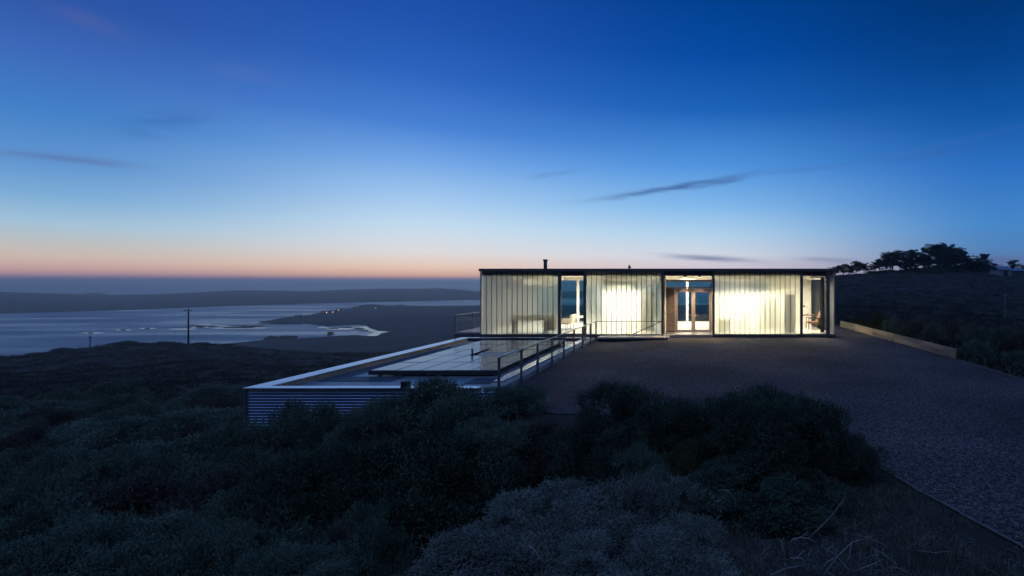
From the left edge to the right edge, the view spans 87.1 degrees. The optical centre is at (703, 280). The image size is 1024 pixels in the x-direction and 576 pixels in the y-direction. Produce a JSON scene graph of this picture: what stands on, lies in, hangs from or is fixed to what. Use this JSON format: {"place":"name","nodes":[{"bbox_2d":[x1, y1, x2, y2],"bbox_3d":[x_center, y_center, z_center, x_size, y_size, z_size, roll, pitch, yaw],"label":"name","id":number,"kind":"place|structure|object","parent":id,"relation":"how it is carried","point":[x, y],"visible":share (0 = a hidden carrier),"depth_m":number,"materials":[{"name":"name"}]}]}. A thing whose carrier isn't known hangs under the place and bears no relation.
{"place":"outdoors","nodes":[
{"label":"outdoors","id":0,"kind":"place"},
{"bbox_2d":[85,322,389,335],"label":"tide pools","id":1,"kind":"object","parent":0,"point":[374,332],"visible":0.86,"depth_m":735.75,"materials":[{"name":"blue liquid"}]},
{"bbox_2d":[0,288,582,313],"bbox_3d":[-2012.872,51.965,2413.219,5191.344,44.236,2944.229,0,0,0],"label":"hills","id":2,"kind":"structure","parent":0,"point":[17,302],"depth_m":1631.33,"materials":[{"name":"grey plant"}]},
{"bbox_2d":[0,281,711,357],"bbox_3d":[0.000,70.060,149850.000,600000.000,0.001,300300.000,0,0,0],"label":"bay water","id":3,"kind":"structure","parent":0,"point":[22,333],"depth_m":1018.43,"materials":[{"name":"blue liquid"}]},
{"bbox_2d":[88,323,366,332],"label":"mud bars","id":4,"kind":"object","parent":3,"relation":"in","point":[253,325],"visible":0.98,"depth_m":781.45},
{"bbox_2d":[0,271,1023,575],"bbox_3d":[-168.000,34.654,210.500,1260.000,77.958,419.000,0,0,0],"label":"terrain","id":5,"kind":"structure","parent":0,"point":[984,539],"depth_m":6.88,"materials":[{"name":"green plant"}]},
{"bbox_2d":[0,416,51,440],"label":"shrub","id":6,"kind":"object","parent":5,"relation":"on","point":[6,429],"visible":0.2,"depth_m":15.79,"materials":[{"name":"green plant"}]},
{"bbox_2d":[0,420,57,468],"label":"shrub","id":7,"kind":"object","parent":5,"relation":"on","point":[21,438],"visible":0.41,"depth_m":12.80,"materials":[{"name":"green plant"}]},
{"bbox_2d":[4,405,86,429],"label":"shrub","id":8,"kind":"object","parent":5,"relation":"on","point":[60,415],"visible":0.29,"depth_m":18.79,"materials":[{"name":"green plant"}]},
{"bbox_2d":[40,430,106,456],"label":"shrub","id":9,"kind":"object","parent":5,"relation":"on","point":[65,446],"visible":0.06,"depth_m":13.40,"materials":[{"name":"green plant"}]},
{"bbox_2d":[0,414,152,453],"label":"shrub","id":10,"kind":"object","parent":5,"relation":"on","point":[60,434],"visible":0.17,"depth_m":14.12,"materials":[{"name":"green plant"}]},
{"bbox_2d":[50,408,119,439],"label":"shrub","id":11,"kind":"object","parent":5,"relation":"on","point":[84,418],"visible":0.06,"depth_m":18.46,"materials":[{"name":"green plant"}]},
{"bbox_2d":[14,439,194,516],"bbox_3d":[-11.372,4.075,9.755,2.492,1.944,2.306,0,0,-32],"label":"shrub","id":12,"kind":"object","parent":5,"relation":"on","point":[134,458],"visible":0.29,"depth_m":9.62,"materials":[{"name":"green plant"}]},
{"bbox_2d":[0,505,211,575],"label":"shrub","id":13,"kind":"object","parent":5,"relation":"on","point":[142,534],"visible":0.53,"depth_m":5.22,"materials":[{"name":"green plant"}]},
{"bbox_2d":[26,465,188,532],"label":"shrub","id":14,"kind":"object","parent":5,"relation":"on","point":[139,492],"visible":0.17,"depth_m":7.52,"materials":[{"name":"green plant"}]},
{"bbox_2d":[80,380,149,399],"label":"shrub","id":15,"kind":"object","parent":5,"relation":"on","point":[101,386],"visible":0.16,"depth_m":30.84,"materials":[{"name":"green plant"}]},
{"bbox_2d":[53,417,184,456],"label":"shrub","id":16,"kind":"object","parent":5,"relation":"on","point":[93,443],"visible":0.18,"depth_m":12.68,"materials":[{"name":"green plant"}]},
{"bbox_2d":[85,376,154,400],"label":"shrub","id":17,"kind":"object","parent":5,"relation":"on","point":[121,388],"visible":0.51,"depth_m":30.88,"materials":[{"name":"green plant"}]},
{"bbox_2d":[73,401,171,429],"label":"shrub","id":18,"kind":"object","parent":5,"relation":"on","point":[143,408],"visible":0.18,"depth_m":16.38,"materials":[{"name":"green plant"}]},
{"bbox_2d":[53,405,240,438],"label":"shrub","id":19,"kind":"object","parent":5,"relation":"on","point":[170,413],"visible":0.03,"depth_m":17.11,"materials":[{"name":"green plant"}]},
{"bbox_2d":[101,409,234,448],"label":"shrub","id":20,"kind":"object","parent":5,"relation":"on","point":[148,433],"visible":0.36,"depth_m":13.18,"materials":[{"name":"green plant"}]},
{"bbox_2d":[129,420,209,448],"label":"shrub","id":21,"kind":"object","parent":5,"relation":"on","point":[184,429],"visible":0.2,"depth_m":13.50,"materials":[{"name":"green plant"}]},
{"bbox_2d":[0,341,369,423],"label":"scrub","id":22,"kind":"object","parent":5,"relation":"on","point":[166,395],"visible":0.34,"depth_m":61.36,"materials":[{"name":"green plant"}]},
{"bbox_2d":[123,460,249,559],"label":"shrub","id":23,"kind":"object","parent":5,"relation":"on","point":[195,496],"visible":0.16,"depth_m":7.16,"materials":[{"name":"green plant"}]},
{"bbox_2d":[169,405,242,416],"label":"shrub","id":24,"kind":"object","parent":5,"relation":"on","point":[232,411],"visible":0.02,"depth_m":16.70,"materials":[{"name":"green plant"}]},
{"bbox_2d":[166,383,248,403],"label":"shrub","id":25,"kind":"object","parent":5,"relation":"on","point":[194,394],"visible":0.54,"depth_m":32.52,"materials":[{"name":"green plant"}]},
{"bbox_2d":[113,512,312,575],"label":"shrub","id":26,"kind":"object","parent":5,"relation":"on","point":[215,549],"visible":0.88,"depth_m":5.02,"materials":[{"name":"green plant"}]},
{"bbox_2d":[185,391,242,409],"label":"shrub","id":27,"kind":"object","parent":5,"relation":"on","point":[224,401],"visible":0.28,"depth_m":21.90,"materials":[{"name":"green plant"}]},
{"bbox_2d":[194,483,309,566],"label":"shrub","id":28,"kind":"object","parent":5,"relation":"on","point":[219,509],"visible":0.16,"depth_m":6.58,"materials":[{"name":"green plant"}]},
{"bbox_2d":[179,407,326,486],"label":"shrub","id":29,"kind":"object","parent":5,"relation":"on","point":[234,440],"visible":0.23,"depth_m":9.64,"materials":[{"name":"green plant"}]},
{"bbox_2d":[252,397,342,470],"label":"shrub","id":30,"kind":"object","parent":5,"relation":"on","point":[295,438],"visible":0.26,"depth_m":9.96,"materials":[{"name":"green plant"}]},
{"bbox_2d":[229,531,375,575],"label":"shrub","id":31,"kind":"object","parent":5,"relation":"on","point":[300,563],"visible":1,"depth_m":4.70,"materials":[{"name":"green plant"}]},
{"bbox_2d":[257,517,361,575],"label":"shrub","id":32,"kind":"object","parent":5,"relation":"on","point":[337,536],"visible":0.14,"depth_m":5.50,"materials":[{"name":"green plant"}]},
{"bbox_2d":[221,435,421,568],"bbox_3d":[-5.456,3.257,7.446,2.823,2.157,2.555,0,0,45],"label":"shrub","id":33,"kind":"object","parent":5,"relation":"on","point":[283,477],"visible":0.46,"depth_m":7.02,"materials":[{"name":"green plant"}]},
{"bbox_2d":[302,408,370,476],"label":"shrub","id":34,"kind":"object","parent":5,"relation":"on","point":[330,426],"visible":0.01,"depth_m":9.71,"materials":[{"name":"green plant"}]},
{"bbox_2d":[265,484,420,567],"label":"shrub","id":35,"kind":"object","parent":5,"relation":"on","point":[293,527],"visible":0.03,"depth_m":6.71,"materials":[{"name":"green plant"}]},
{"bbox_2d":[313,498,420,575],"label":"shrub","id":36,"kind":"object","parent":5,"relation":"on","point":[383,541],"visible":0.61,"depth_m":6.26,"materials":[{"name":"green plant"}]},
{"bbox_2d":[319,391,419,466],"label":"shrub","id":37,"kind":"object","parent":5,"relation":"on","point":[370,415],"visible":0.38,"depth_m":9.46,"materials":[{"name":"green plant"}]},
{"bbox_2d":[297,412,537,566],"bbox_3d":[-4.339,3.275,7.982,3.293,2.203,3.112,0,0,-14],"label":"shrub","id":38,"kind":"object","parent":5,"relation":"on","point":[430,509],"visible":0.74,"depth_m":7.41,"materials":[{"name":"green plant"}]},
{"bbox_2d":[242,337,594,428],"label":"garage","id":39,"kind":"structure","parent":5,"relation":"on","point":[346,386],"depth_m":14.55,"materials":[{"name":"metal"}]},
{"bbox_2d":[368,344,560,374],"bbox_3d":[-8.450,2.875,19.387,4.000,0.170,7.685,0,0,0],"label":"panel rack","id":40,"kind":"object","parent":39,"relation":"on","point":[432,372],"visible":0.35,"depth_m":15.54,"materials":[{"name":"metal"}]},
{"bbox_2d":[370,362,421,370],"bbox_3d":[-10.025,2.803,16.392,0.786,0.044,1.580,0,0,0],"label":"solar panel","id":41,"kind":"object","parent":40,"relation":"on","point":[396,366],"visible":0.91,"depth_m":16.30,"materials":[{"name":"grey"}]},
{"bbox_2d":[395,362,444,370],"bbox_3d":[-9.235,2.803,16.392,0.786,0.046,1.580,0,0,0],"label":"solar panel","id":42,"kind":"object","parent":40,"relation":"on","point":[420,366],"visible":0.91,"depth_m":16.31,"materials":[{"name":"grey"}]},
{"bbox_2d":[402,355,445,361],"bbox_3d":[-10.025,2.803,17.977,0.786,0.044,1.580,0,0,0],"label":"solar panel","id":43,"kind":"object","parent":40,"relation":"on","point":[425,358],"visible":0.71,"depth_m":17.99,"materials":[{"name":"grey"}]},
{"bbox_2d":[420,362,468,370],"bbox_3d":[-8.445,2.803,16.392,0.786,0.044,1.580,0,0,0],"label":"solar panel","id":44,"kind":"object","parent":40,"relation":"on","point":[445,366],"visible":0.91,"depth_m":16.31,"materials":[{"name":"grey"}]},
{"bbox_2d":[425,355,467,361],"bbox_3d":[-9.235,2.803,17.977,0.786,0.046,1.580,0,0,0],"label":"solar panel","id":45,"kind":"object","parent":40,"relation":"on","point":[446,358],"visible":0.71,"depth_m":17.99,"materials":[{"name":"blue glass"}]},
{"bbox_2d":[429,349,466,354],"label":"solar panel","id":46,"kind":"object","parent":40,"relation":"on","point":[448,351],"visible":0.76,"depth_m":19.52,"materials":[{"name":"blue glass"}]},
{"bbox_2d":[448,355,487,361],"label":"solar panel","id":47,"kind":"object","parent":40,"relation":"on","point":[469,358],"visible":0.71,"depth_m":17.99,"materials":[{"name":"blue glass"}]},
{"bbox_2d":[450,349,485,354],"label":"solar panel","id":48,"kind":"object","parent":40,"relation":"on","point":[468,352],"visible":0.84,"depth_m":19.53,"materials":[{"name":"blue glass"}]},
{"bbox_2d":[446,362,491,370],"bbox_3d":[-7.655,2.803,16.392,0.786,0.044,1.580,0,0,0],"label":"solar panel","id":49,"kind":"object","parent":40,"relation":"on","point":[469,366],"visible":0.91,"depth_m":16.31,"materials":[{"name":"blue glass"}]},
{"bbox_2d":[471,355,509,361],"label":"solar panel","id":50,"kind":"object","parent":40,"relation":"on","point":[490,358],"visible":0.71,"depth_m":17.98,"materials":[{"name":"grey"}]},
{"bbox_2d":[471,362,514,370],"bbox_3d":[-6.865,2.803,16.392,0.786,0.046,1.580,0,0,0],"label":"solar panel","id":51,"kind":"object","parent":40,"relation":"on","point":[492,366],"visible":0.96,"depth_m":16.31,"materials":[{"name":"grey"}]},
{"bbox_2d":[494,355,530,362],"bbox_3d":[-6.865,2.803,17.977,0.786,0.046,1.580,0,0,0],"label":"solar panel","id":52,"kind":"object","parent":40,"relation":"on","point":[512,358],"visible":0.84,"depth_m":17.99,"materials":[{"name":"grey"}]},
{"bbox_2d":[478,349,518,354],"bbox_3d":[-8.025,2.848,19.575,1.350,0.225,1.250,0,0,0],"label":"skylight","id":53,"kind":"object","parent":39,"relation":"on","point":[498,351],"visible":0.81,"depth_m":19.38,"materials":[{"name":"glass"}]},
{"bbox_2d":[368,373,518,440],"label":"shrub","id":54,"kind":"object","parent":5,"relation":"on","point":[435,396],"visible":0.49,"depth_m":10.19,"materials":[{"name":"green plant"}]},
{"bbox_2d":[233,305,708,351],"bbox_3d":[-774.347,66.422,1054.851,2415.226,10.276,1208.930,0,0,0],"label":"lowland","id":55,"kind":"structure","parent":5,"relation":"attached to","point":[409,327],"depth_m":770.04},
{"bbox_2d":[391,498,574,575],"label":"shrub","id":56,"kind":"object","parent":5,"relation":"on","point":[450,546],"visible":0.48,"depth_m":4.27,"materials":[{"name":"green plant"}]},
{"bbox_2d":[422,410,550,514],"bbox_3d":[-3.797,3.108,9.005,2.542,1.841,2.682,0,0,35],"label":"shrub","id":57,"kind":"object","parent":5,"relation":"on","point":[499,437],"visible":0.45,"depth_m":8.43,"materials":[{"name":"green plant"}]},
{"bbox_2d":[408,454,584,572],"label":"slope grass","id":58,"kind":"structure","parent":5,"relation":"on","point":[545,485],"depth_m":8.52,"materials":[{"name":"green plant"}]},
{"bbox_2d":[476,381,553,419],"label":"shrub","id":59,"kind":"object","parent":5,"relation":"on","point":[516,402],"visible":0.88,"depth_m":11.03,"materials":[{"name":"green plant"}]},
{"bbox_2d":[417,474,660,575],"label":"shrub","id":60,"kind":"object","parent":5,"relation":"on","point":[573,518],"visible":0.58,"depth_m":4.53,"materials":[{"name":"green plant"}]},
{"bbox_2d":[516,416,581,488],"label":"shrub","id":61,"kind":"object","parent":5,"relation":"on","point":[543,431],"visible":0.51,"depth_m":8.63,"materials":[{"name":"green plant"}]},
{"bbox_2d":[537,371,692,486],"bbox_3d":[-1.307,2.330,7.878,2.402,1.717,2.257,0,0,-29],"label":"shrub","id":62,"kind":"object","parent":5,"relation":"on","point":[635,415],"visible":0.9,"depth_m":7.57,"materials":[{"name":"green plant"}]},
{"bbox_2d":[591,435,672,494],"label":"shrub","id":63,"kind":"object","parent":5,"relation":"on","point":[641,459],"visible":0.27,"depth_m":6.66,"materials":[{"name":"green plant"}]},
{"bbox_2d":[597,335,669,341],"bbox_3d":[-3.495,2.982,24.968,3.509,0.455,0.935,0,0,0],"label":"landing","id":64,"kind":"object","parent":5,"relation":"on","point":[612,338],"visible":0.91,"depth_m":24.60,"materials":[{"name":"concrete"}]},
{"bbox_2d":[533,510,753,575],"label":"shrub","id":65,"kind":"object","parent":5,"relation":"on","point":[665,559],"visible":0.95,"depth_m":3.96,"materials":[{"name":"green plant"}]},
{"bbox_2d":[584,462,730,560],"bbox_3d":[-0.576,2.395,5.052,1.309,0.915,1.508,0,0,43],"label":"shrub","id":66,"kind":"object","parent":5,"relation":"on","point":[665,495],"visible":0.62,"depth_m":4.92,"materials":[{"name":"green plant"}]},
{"bbox_2d":[479,259,836,337],"bbox_3d":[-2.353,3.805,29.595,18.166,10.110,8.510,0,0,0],"label":"glass house","id":67,"kind":"structure","parent":5,"relation":"on","point":[756,303],"depth_m":25.50,"materials":[{"name":"glass"}]},
{"bbox_2d":[455,312,479,337],"bbox_3d":[-12.303,2.396,30.500,1.794,1.208,8.000,0,0,0],"label":"railing","id":68,"kind":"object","parent":67,"relation":"attached to","point":[473,332],"depth_m":26.50,"materials":[{"name":"metal"}]},
{"bbox_2d":[562,314,575,328],"bbox_3d":[-7.642,2.288,28.180,1.170,0.800,0.800,0,0,0],"label":"lounge chair","id":69,"kind":"object","parent":67,"relation":"in","point":[571,320],"visible":0.63,"depth_m":27.82,"materials":[{"name":"white fabric"}]},
{"bbox_2d":[561,275,583,333],"bbox_3d":[-6.711,1.208,25.545,1.176,3.008,0.050,0,0,0],"label":"window","id":70,"kind":"structure","parent":67,"relation":"in","point":[561,275],"depth_m":25.52,"materials":[{"name":"glass"}]},
{"bbox_2d":[676,291,692,331],"bbox_3d":[-1.034,1.598,26.625,0.930,2.174,0.050,0,0,0],"label":"door","id":71,"kind":"structure","parent":67,"relation":"in","point":[677,330],"depth_m":26.60,"materials":[{"name":"brown wood"}]},
{"bbox_2d":[666,280,711,287],"bbox_3d":[-0.833,0.160,26.615,2.530,0.461,0.090,0,0,0],"label":"transom window","id":72,"kind":"structure","parent":67,"relation":"in","point":[666,280],"depth_m":26.57,"materials":[{"name":"clear glass"}]},
{"bbox_2d":[693,291,710,331],"bbox_3d":[-0.098,1.598,26.625,0.935,2.174,0.050,0,0,0],"label":"door","id":73,"kind":"structure","parent":67,"relation":"in","point":[694,330],"depth_m":26.60,"materials":[{"name":"brown wood"}]},
{"bbox_2d":[662,435,704,485],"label":"shrub","id":74,"kind":"object","parent":5,"relation":"on","point":[681,459],"visible":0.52,"depth_m":6.85,"materials":[{"name":"green plant"}]},
{"bbox_2d":[650,395,739,470],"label":"shrub","id":75,"kind":"object","parent":5,"relation":"on","point":[689,424],"visible":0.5,"depth_m":7.80,"materials":[{"name":"green plant"}]},
{"bbox_2d":[505,325,1023,545],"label":"gravel court","id":76,"kind":"object","parent":5,"relation":"on","point":[947,430],"visible":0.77,"depth_m":13.24,"materials":[{"name":"grey gravel"}]},
{"bbox_2d":[497,321,664,389],"bbox_3d":[-3.663,2.795,18.945,3.403,1.630,11.950,0,0,0],"label":"guard rail","id":77,"kind":"object","parent":76,"relation":"on","point":[521,361],"visible":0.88,"depth_m":17.54,"materials":[{"name":"metal"}]},
{"bbox_2d":[883,468,1023,548],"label":"edging strip","id":78,"kind":"object","parent":76,"relation":"on","point":[985,526],"visible":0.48,"depth_m":6.14,"materials":[{"name":"weathered steel"}]},
{"bbox_2d":[681,453,860,537],"bbox_3d":[0.777,2.608,6.284,2.350,0.677,2.108,0,0,-8],"label":"shrub","id":79,"kind":"object","parent":5,"relation":"on","point":[781,498],"visible":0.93,"depth_m":5.93,"materials":[{"name":"green plant"}]},
{"bbox_2d":[695,380,860,482],"bbox_3d":[1.036,2.174,7.428,2.382,1.670,2.381,0,0,-22],"label":"shrub","id":80,"kind":"object","parent":5,"relation":"on","point":[764,429],"visible":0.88,"depth_m":6.82,"materials":[{"name":"green plant"}]},
{"bbox_2d":[784,401,865,480],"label":"shrub","id":81,"kind":"object","parent":5,"relation":"on","point":[831,463],"visible":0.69,"depth_m":6.92,"materials":[{"name":"green plant"}]},
{"bbox_2d":[818,535,874,575],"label":"dead branch","id":82,"kind":"object","parent":5,"relation":"on","point":[832,563],"visible":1,"depth_m":4.33,"materials":[{"name":"brown wood"}]},
{"bbox_2d":[680,446,1019,575],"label":"grass","id":83,"kind":"structure","parent":5,"relation":"on","point":[898,539],"depth_m":5.38,"materials":[{"name":"green plant"}]},
{"bbox_2d":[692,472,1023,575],"bbox_3d":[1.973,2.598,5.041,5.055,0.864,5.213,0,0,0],"label":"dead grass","id":84,"kind":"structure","parent":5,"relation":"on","point":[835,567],"depth_m":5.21,"materials":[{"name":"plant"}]},
{"bbox_2d":[830,431,896,488],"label":"shrub","id":85,"kind":"object","parent":5,"relation":"on","point":[871,462],"visible":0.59,"depth_m":7.10,"materials":[{"name":"green plant"}]},
{"bbox_2d":[865,309,889,329],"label":"shrub","id":86,"kind":"object","parent":5,"relation":"on","point":[876,322],"visible":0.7,"depth_m":34.75,"materials":[{"name":"green plant"}]},
{"bbox_2d":[877,250,903,271],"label":"pine tree","id":87,"kind":"object","parent":5,"relation":"on","point":[894,254],"visible":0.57,"depth_m":175.78,"materials":[{"name":"green plant"}]},
{"bbox_2d":[882,314,906,334],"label":"shrub","id":88,"kind":"object","parent":5,"relation":"on","point":[895,326],"visible":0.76,"depth_m":30.85,"materials":[{"name":"green plant"}]},
{"bbox_2d":[840,321,956,358],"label":"timber kerb","id":89,"kind":"structure","parent":5,"relation":"on","point":[932,347],"depth_m":22.36,"materials":[{"name":"brown wood"}]},
{"bbox_2d":[899,249,920,263],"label":"pine tree","id":90,"kind":"object","parent":5,"relation":"on","point":[912,253],"visible":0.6,"depth_m":177.34,"materials":[{"name":"green plant"}]},
{"bbox_2d":[900,318,926,336],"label":"shrub","id":91,"kind":"object","parent":5,"relation":"on","point":[915,328],"visible":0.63,"depth_m":27.80,"materials":[{"name":"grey plant"}]},
{"bbox_2d":[917,329,937,341],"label":"shrub","id":92,"kind":"object","parent":5,"relation":"on","point":[928,335],"visible":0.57,"depth_m":24.43,"materials":[{"name":"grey plant"}]},
{"bbox_2d":[920,246,937,265],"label":"pine tree","id":93,"kind":"object","parent":5,"relation":"on","point":[927,251],"visible":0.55,"depth_m":178.22,"materials":[{"name":"green plant"}]},
{"bbox_2d":[835,270,1023,375],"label":"scrub","id":94,"kind":"object","parent":5,"relation":"on","point":[950,343],"visible":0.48,"depth_m":66.81,"materials":[{"name":"green plant"}]},
{"bbox_2d":[921,321,948,340],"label":"shrub","id":95,"kind":"object","parent":5,"relation":"on","point":[933,326],"visible":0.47,"depth_m":25.76,"materials":[{"name":"green plant"}]},
{"bbox_2d":[922,242,956,264],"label":"pine tree","id":96,"kind":"object","parent":5,"relation":"on","point":[939,248],"visible":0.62,"depth_m":177.09,"materials":[{"name":"green plant"}]},
{"bbox_2d":[932,254,950,272],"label":"pine tree","id":97,"kind":"object","parent":5,"relation":"on","point":[945,260],"visible":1,"depth_m":169.06,"materials":[{"name":"green plant"}]},
{"bbox_2d":[942,251,963,266],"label":"pine tree","id":98,"kind":"object","parent":5,"relation":"on","point":[950,255],"visible":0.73,"depth_m":173.70,"materials":[{"name":"green plant"}]},
{"bbox_2d":[939,319,967,341],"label":"shrub","id":99,"kind":"object","parent":5,"relation":"on","point":[955,328],"visible":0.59,"depth_m":26.96,"materials":[{"name":"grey plant"}]},
{"bbox_2d":[946,246,970,263],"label":"pine tree","id":100,"kind":"object","parent":5,"relation":"on","point":[956,249],"visible":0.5,"depth_m":176.52,"materials":[{"name":"green plant"}]},
{"bbox_2d":[953,321,987,345],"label":"shrub","id":101,"kind":"object","parent":5,"relation":"on","point":[964,335],"visible":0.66,"depth_m":24.03,"materials":[{"name":"green plant"}]},
{"bbox_2d":[957,339,1000,360],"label":"shrub","id":102,"kind":"object","parent":5,"relation":"on","point":[966,349],"visible":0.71,"depth_m":18.99,"materials":[{"name":"green plant"}]},
{"bbox_2d":[970,253,992,263],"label":"pine tree","id":103,"kind":"object","parent":5,"relation":"on","point":[983,257],"visible":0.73,"depth_m":177.22,"materials":[{"name":"green plant"}]},
{"bbox_2d":[946,346,1023,377],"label":"verge grass","id":104,"kind":"structure","parent":5,"relation":"on","point":[985,366],"depth_m":16.58,"materials":[{"name":"green plant"}]},
{"bbox_2d":[989,266,1012,275],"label":"shed","id":105,"kind":"structure","parent":5,"relation":"on","point":[1002,270],"depth_m":150.54,"materials":[{"name":"metal"}]},
{"bbox_2d":[984,323,1023,350],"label":"shrub","id":106,"kind":"object","parent":5,"relation":"on","point":[996,335],"visible":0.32,"depth_m":22.84,"materials":[{"name":"green plant"}]},
{"bbox_2d":[991,349,1023,367],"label":"shrub","id":107,"kind":"object","parent":5,"relation":"on","point":[1014,355],"visible":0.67,"depth_m":16.89,"materials":[{"name":"green plant"}]},
{"bbox_2d":[0,0,1023,280],"label":"sky","id":108,"kind":"structure","parent":0,"point":[141,140],"materials":[{"name":"blue"}]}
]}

